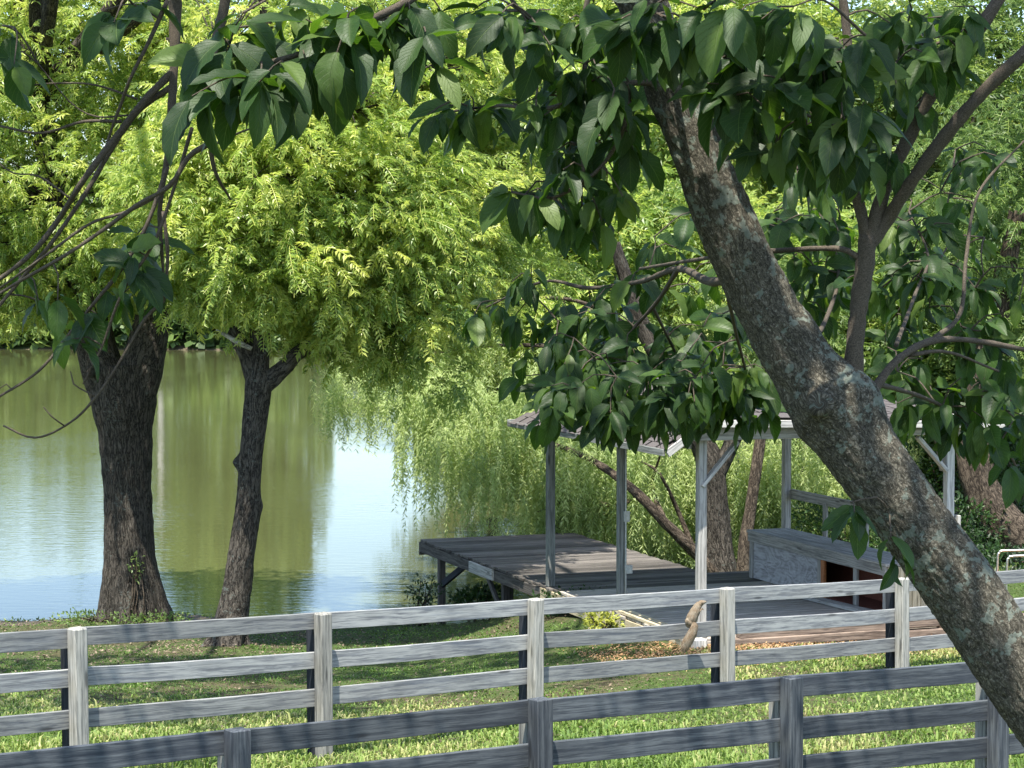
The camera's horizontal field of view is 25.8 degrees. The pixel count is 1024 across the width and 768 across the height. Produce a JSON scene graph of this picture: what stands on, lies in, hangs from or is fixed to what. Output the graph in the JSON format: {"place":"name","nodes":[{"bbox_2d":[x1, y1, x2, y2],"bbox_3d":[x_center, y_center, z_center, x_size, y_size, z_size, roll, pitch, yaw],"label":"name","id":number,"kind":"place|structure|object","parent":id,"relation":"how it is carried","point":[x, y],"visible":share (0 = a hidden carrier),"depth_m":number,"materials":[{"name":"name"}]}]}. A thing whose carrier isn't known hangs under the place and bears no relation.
{"place":"outdoors","nodes":[
{"label":"outdoors","id":0,"kind":"place"},
{"bbox_2d":[0,349,719,624],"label":"pond water","id":1,"kind":"structure","parent":0,"point":[331,537],"depth_m":52.29,"materials":[{"name":"green liquid"}]},
{"bbox_2d":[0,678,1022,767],"bbox_3d":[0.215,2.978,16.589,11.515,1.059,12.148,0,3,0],"label":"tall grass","id":2,"kind":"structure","parent":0,"point":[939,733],"depth_m":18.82,"materials":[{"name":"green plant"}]},
{"bbox_2d":[0,323,1023,767],"bbox_3d":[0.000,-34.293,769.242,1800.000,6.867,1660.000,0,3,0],"label":"ground","id":3,"kind":"structure","parent":0,"point":[494,623],"depth_m":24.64,"materials":[{"name":"green plant"}]},
{"bbox_2d":[1,616,54,621],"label":"weed","id":4,"kind":"object","parent":3,"relation":"on","point":[18,619],"visible":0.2,"depth_m":33.91,"materials":[{"name":"green plant"}]},
{"bbox_2d":[51,607,137,626],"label":"weed","id":5,"kind":"object","parent":3,"relation":"on","point":[84,614],"visible":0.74,"depth_m":32.68,"materials":[{"name":"green plant"}]},
{"bbox_2d":[0,0,279,623],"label":"walnut tree","id":6,"kind":"object","parent":3,"relation":"on","point":[124,404],"visible":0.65,"depth_m":32.38,"materials":[{"name":"green plant"}]},
{"bbox_2d":[127,551,144,621],"bbox_3d":[-5.462,2.972,32.503,0.326,1.111,0.234,2,4,40],"label":"ivy sprout","id":7,"kind":"object","parent":6,"relation":"attached to","point":[134,603],"visible":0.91,"depth_m":32.46,"materials":[{"name":"green plant"}]},
{"bbox_2d":[110,609,194,623],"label":"weed","id":8,"kind":"object","parent":3,"relation":"on","point":[164,617],"visible":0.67,"depth_m":32.33,"materials":[{"name":"green plant"}]},
{"bbox_2d":[0,146,398,349],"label":"bank undergrowth","id":9,"kind":"object","parent":3,"relation":"on","point":[192,341],"visible":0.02,"depth_m":159.36,"materials":[{"name":"green plant"}]},
{"bbox_2d":[0,613,668,742],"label":"leaf litter","id":10,"kind":"object","parent":3,"relation":"on","point":[155,651],"visible":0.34,"depth_m":28.05,"materials":[{"name":"plant"}]},
{"bbox_2d":[81,0,593,646],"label":"walnut tree","id":11,"kind":"object","parent":3,"relation":"on","point":[325,248],"visible":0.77,"depth_m":28.22,"materials":[{"name":"green plant"}]},
{"bbox_2d":[404,572,445,625],"bbox_3d":[-1.287,3.161,32.587,0.598,0.843,0.498,1,3,16],"label":"waterside plant","id":12,"kind":"object","parent":3,"relation":"on","point":[425,598],"visible":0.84,"depth_m":32.55,"materials":[{"name":"green plant"}]},
{"bbox_2d":[342,55,522,453],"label":"broadleaf tree","id":13,"kind":"object","parent":3,"relation":"on","point":[451,377],"depth_m":65.95,"materials":[{"name":"green plant"}]},
{"bbox_2d":[447,581,511,621],"bbox_3d":[-0.499,3.339,32.613,1.006,0.968,0.788,0,3,0],"label":"shrub","id":14,"kind":"object","parent":3,"relation":"on","point":[476,592],"visible":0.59,"depth_m":32.50,"materials":[{"name":"green plant"}]},
{"bbox_2d":[0,0,1023,746],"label":"leaning tree","id":15,"kind":"object","parent":3,"relation":"on","point":[694,78],"visible":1,"depth_m":5.45,"materials":[{"name":"green plant"}]},
{"bbox_2d":[0,569,1023,757],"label":"paddock fence","id":16,"kind":"object","parent":3,"relation":"on","point":[75,718],"visible":0.88,"depth_m":19.16,"materials":[{"name":"grey wood"}]},
{"bbox_2d":[679,600,705,652],"bbox_3d":[1.683,2.275,20.966,0.247,0.502,0.157,-2,3,-36],"label":"squirrel","id":17,"kind":"object","parent":16,"relation":"attached to","point":[691,624],"visible":1,"depth_m":20.93,"materials":[{"name":"fur"}]},
{"bbox_2d":[0,662,1023,767],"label":"paddock fence","id":18,"kind":"object","parent":3,"relation":"on","point":[785,729],"visible":0.91,"depth_m":13.85,"materials":[{"name":"grey wood"}]},
{"bbox_2d":[531,584,606,618],"bbox_3d":[0.804,2.877,28.666,1.338,0.612,1.052,0,3,0],"label":"shrub","id":19,"kind":"object","parent":3,"relation":"on","point":[548,596],"visible":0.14,"depth_m":28.48,"materials":[{"name":"green plant"}]},
{"bbox_2d":[426,134,722,533],"bbox_3d":[0.800,-0.206,40.235,6.583,9.190,6.086,2,3,37],"label":"broadleaf tree","id":20,"kind":"object","parent":3,"relation":"on","point":[629,238],"visible":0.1,"depth_m":38.37,"materials":[{"name":"green plant"}]},
{"bbox_2d":[576,611,624,629],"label":"weed","id":21,"kind":"object","parent":3,"relation":"on","point":[588,620],"visible":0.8,"depth_m":25.84,"materials":[{"name":"yellow plant"}]},
{"bbox_2d":[307,241,923,572],"bbox_3d":[1.879,0.737,36.579,9.803,6.063,6.571,-1,3,-20],"label":"willow tree","id":22,"kind":"object","parent":3,"relation":"on","point":[513,456],"visible":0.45,"depth_m":35.50,"materials":[{"name":"green plant"}]},
{"bbox_2d":[421,0,809,540],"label":"broadleaf tree","id":23,"kind":"object","parent":3,"relation":"on","point":[655,129],"visible":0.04,"depth_m":41.30,"materials":[{"name":"green plant"}]},
{"bbox_2d":[591,524,694,562],"bbox_3d":[2.194,2.855,36.660,1.677,1.332,1.435,1,3,25],"label":"shrub","id":24,"kind":"object","parent":3,"relation":"on","point":[668,553],"visible":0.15,"depth_m":36.32,"materials":[{"name":"green plant"}]},
{"bbox_2d":[480,0,854,478],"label":"broadleaf tree","id":25,"kind":"object","parent":3,"relation":"on","point":[641,133],"depth_m":50.91,"materials":[{"name":"green plant"}]},
{"bbox_2d":[419,533,932,648],"bbox_3d":[1.960,3.609,29.941,3.668,2.194,10.140,-1,3,-20],"label":"wooden dock","id":26,"kind":"object","parent":3,"relation":"on","point":[509,563],"visible":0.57,"depth_m":30.33,"materials":[{"name":"grey wood"}]},
{"bbox_2d":[507,373,1004,637],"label":"pavilion","id":27,"kind":"structure","parent":26,"relation":"on","point":[788,433],"depth_m":25.91,"materials":[{"name":"grey wood"}]},
{"bbox_2d":[623,449,632,593],"bbox_3d":[1.384,1.635,26.736,0.105,2.140,0.050,-1,3,-19],"label":"power outlet conduit","id":28,"kind":"object","parent":27,"relation":"attached to","point":[628,569],"visible":0.83,"depth_m":26.72,"materials":[{"name":"grey plastic"}]},
{"bbox_2d":[746,528,926,609],"bbox_3d":[4.013,2.324,27.989,0.604,0.635,3.758,-1,3,-19],"label":"storage bench","id":29,"kind":"object","parent":26,"relation":"on","point":[783,556],"visible":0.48,"depth_m":28.21,"materials":[{"name":"grey wood"}]},
{"bbox_2d":[803,597,872,611],"bbox_3d":[3.820,2.650,27.278,0.170,0.040,2.208,-1,3,-25],"label":"loose plank","id":30,"kind":"object","parent":26,"relation":"on","point":[838,604],"visible":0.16,"depth_m":26.98,"materials":[{"name":"grey wood"}]},
{"bbox_2d":[672,539,738,569],"bbox_3d":[3.245,2.807,36.377,1.315,0.746,1.146,1,3,25],"label":"shrub","id":31,"kind":"object","parent":3,"relation":"on","point":[693,560],"visible":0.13,"depth_m":36.29,"materials":[{"name":"green plant"}]},
{"bbox_2d":[558,634,952,674],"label":"leaf litter","id":32,"kind":"object","parent":3,"relation":"on","point":[772,645],"visible":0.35,"depth_m":24.45,"materials":[{"name":"brown plant"}]},
{"bbox_2d":[670,231,879,570],"bbox_3d":[4.013,0.281,34.155,3.129,5.582,2.404,0,3,0],"label":"slim tree","id":33,"kind":"object","parent":3,"relation":"on","point":[748,522],"visible":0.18,"depth_m":33.40,"materials":[{"name":"brown plant"}]},
{"bbox_2d":[734,522,839,552],"bbox_3d":[4.513,2.722,36.676,1.890,1.036,1.587,0,3,0],"label":"shrub","id":34,"kind":"object","parent":3,"relation":"on","point":[795,529],"visible":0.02,"depth_m":36.44,"materials":[{"name":"green plant"}]},
{"bbox_2d":[635,187,948,523],"bbox_3d":[5.198,-0.507,40.216,6.828,6.585,6.001,0,3,0],"label":"broadleaf tree","id":35,"kind":"object","parent":3,"relation":"on","point":[761,212],"visible":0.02,"depth_m":38.98,"materials":[{"name":"green plant"}]},
{"bbox_2d":[636,0,1023,493],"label":"broadleaf tree","id":36,"kind":"object","parent":3,"relation":"on","point":[763,186],"visible":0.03,"depth_m":42.00,"materials":[{"name":"green plant"}]},
{"bbox_2d":[780,492,889,551],"bbox_3d":[5.300,2.299,35.167,2.197,1.222,1.552,0,3,0],"label":"shrub","id":37,"kind":"object","parent":3,"relation":"on","point":[815,524],"visible":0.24,"depth_m":35.07,"materials":[{"name":"green plant"}]},
{"bbox_2d":[735,613,1023,645],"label":"timber edging","id":38,"kind":"object","parent":3,"relation":"on","point":[854,633],"visible":0.3,"depth_m":25.02,"materials":[{"name":"brown wood"}]},
{"bbox_2d":[779,0,1023,481],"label":"broadleaf tree","id":39,"kind":"object","parent":3,"relation":"on","point":[1013,23],"visible":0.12,"depth_m":40.54,"materials":[{"name":"green plant"}]},
{"bbox_2d":[792,228,1023,514],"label":"broadleaf tree","id":40,"kind":"object","parent":3,"relation":"on","point":[943,365],"visible":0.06,"depth_m":37.63,"materials":[{"name":"green plant"}]},
{"bbox_2d":[824,394,1023,516],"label":"shrub","id":41,"kind":"object","parent":3,"relation":"on","point":[907,444],"visible":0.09,"depth_m":36.77,"materials":[{"name":"green plant"}]},
{"bbox_2d":[830,0,1023,156],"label":"broadleaf tree","id":42,"kind":"object","parent":3,"relation":"on","point":[935,8],"depth_m":52.86,"materials":[{"name":"green plant"}]},
{"bbox_2d":[853,83,1023,562],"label":"curved tree","id":43,"kind":"object","parent":3,"relation":"on","point":[977,487],"visible":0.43,"depth_m":33.74,"materials":[{"name":"green plant"}]},
{"bbox_2d":[884,491,1010,564],"bbox_3d":[6.418,2.350,33.162,1.906,1.657,1.450,1,3,22],"label":"shrub","id":44,"kind":"object","parent":3,"relation":"on","point":[976,530],"visible":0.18,"depth_m":33.05,"materials":[{"name":"green plant"}]},
{"bbox_2d":[923,428,1023,535],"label":"shrub","id":45,"kind":"object","parent":3,"relation":"on","point":[1015,502],"visible":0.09,"depth_m":37.08,"materials":[{"name":"green plant"}]},
{"bbox_2d":[924,83,1023,483],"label":"broadleaf tree","id":46,"kind":"object","parent":3,"relation":"on","point":[1020,197],"depth_m":49.37,"materials":[{"name":"green plant"}]},
{"bbox_2d":[925,209,1023,466],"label":"shrub","id":47,"kind":"object","parent":3,"relation":"on","point":[993,242],"visible":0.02,"depth_m":37.43,"materials":[{"name":"green plant"}]},
{"bbox_2d":[974,541,1023,571],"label":"shrub","id":48,"kind":"object","parent":3,"relation":"on","point":[1019,566],"visible":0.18,"depth_m":31.62,"materials":[{"name":"green plant"}]},
{"bbox_2d":[996,549,1023,587],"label":"lawn chair","id":49,"kind":"object","parent":3,"relation":"on","point":[1007,560],"visible":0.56,"depth_m":28.39,"materials":[{"name":"metal"}]},
{"bbox_2d":[0,555,1023,761],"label":"grass","id":50,"kind":"structure","parent":0,"point":[123,688],"depth_m":23.96,"materials":[{"name":"green plant"}]},
{"bbox_2d":[0,0,1023,229],"label":"sky","id":51,"kind":"structure","parent":0,"point":[860,3],"materials":[{"name":"white"}]}
]}

